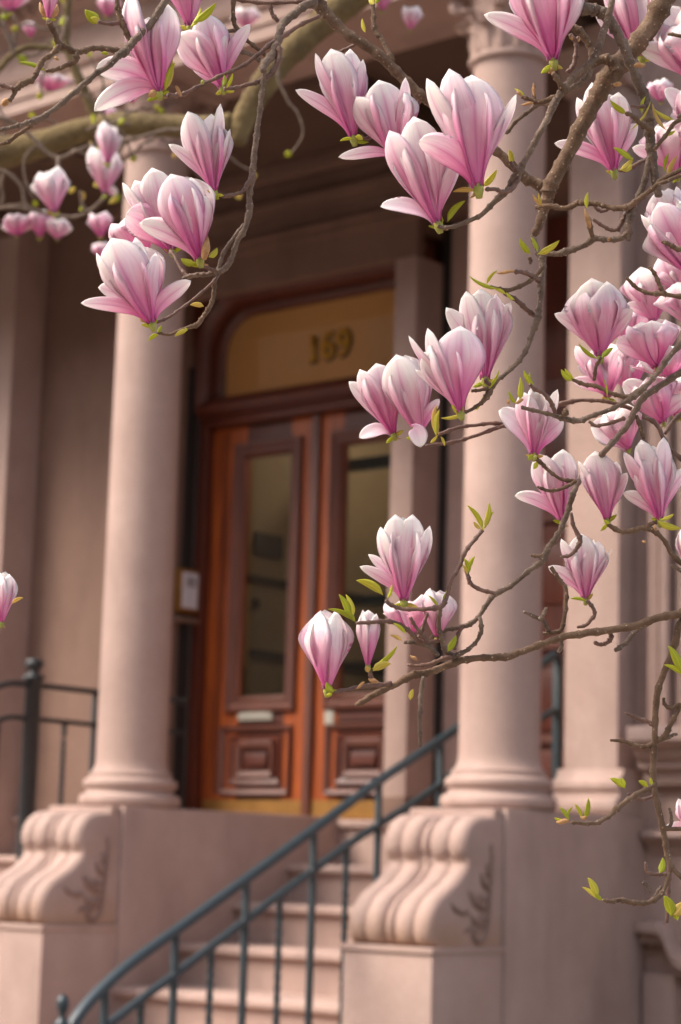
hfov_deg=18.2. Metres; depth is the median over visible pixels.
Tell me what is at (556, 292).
side door
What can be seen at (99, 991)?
stair handrail
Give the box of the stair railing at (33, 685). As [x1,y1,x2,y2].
[0,658,187,862]
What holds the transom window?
in the brownstone house
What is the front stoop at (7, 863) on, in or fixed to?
on the ground
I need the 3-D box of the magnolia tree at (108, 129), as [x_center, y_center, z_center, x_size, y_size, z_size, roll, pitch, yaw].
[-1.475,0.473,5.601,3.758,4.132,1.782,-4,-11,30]
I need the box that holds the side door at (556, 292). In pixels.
[540,214,569,795]
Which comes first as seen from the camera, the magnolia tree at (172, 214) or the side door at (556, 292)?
the magnolia tree at (172, 214)
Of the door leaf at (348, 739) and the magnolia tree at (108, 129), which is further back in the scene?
the door leaf at (348, 739)
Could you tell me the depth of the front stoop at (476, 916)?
9.96 m
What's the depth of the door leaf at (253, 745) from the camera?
13.28 m
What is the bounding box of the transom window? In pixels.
[213,276,394,398]
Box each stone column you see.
[79,78,225,808]
[440,0,585,811]
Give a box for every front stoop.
[0,806,646,1023]
[0,816,17,874]
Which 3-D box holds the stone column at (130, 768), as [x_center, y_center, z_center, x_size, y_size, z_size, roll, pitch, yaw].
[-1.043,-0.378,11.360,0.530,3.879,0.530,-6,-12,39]
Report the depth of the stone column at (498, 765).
9.63 m
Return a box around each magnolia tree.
[0,0,423,256]
[0,0,680,922]
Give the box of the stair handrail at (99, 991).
[54,651,563,1023]
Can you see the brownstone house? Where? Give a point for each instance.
(296, 492)
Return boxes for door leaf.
[200,416,312,814]
[310,408,390,819]
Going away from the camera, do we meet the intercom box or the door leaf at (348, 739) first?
the door leaf at (348, 739)
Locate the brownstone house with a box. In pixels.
[0,0,680,1023]
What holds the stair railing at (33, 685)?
on the front stoop at (7, 863)
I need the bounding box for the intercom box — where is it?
[172,568,198,623]

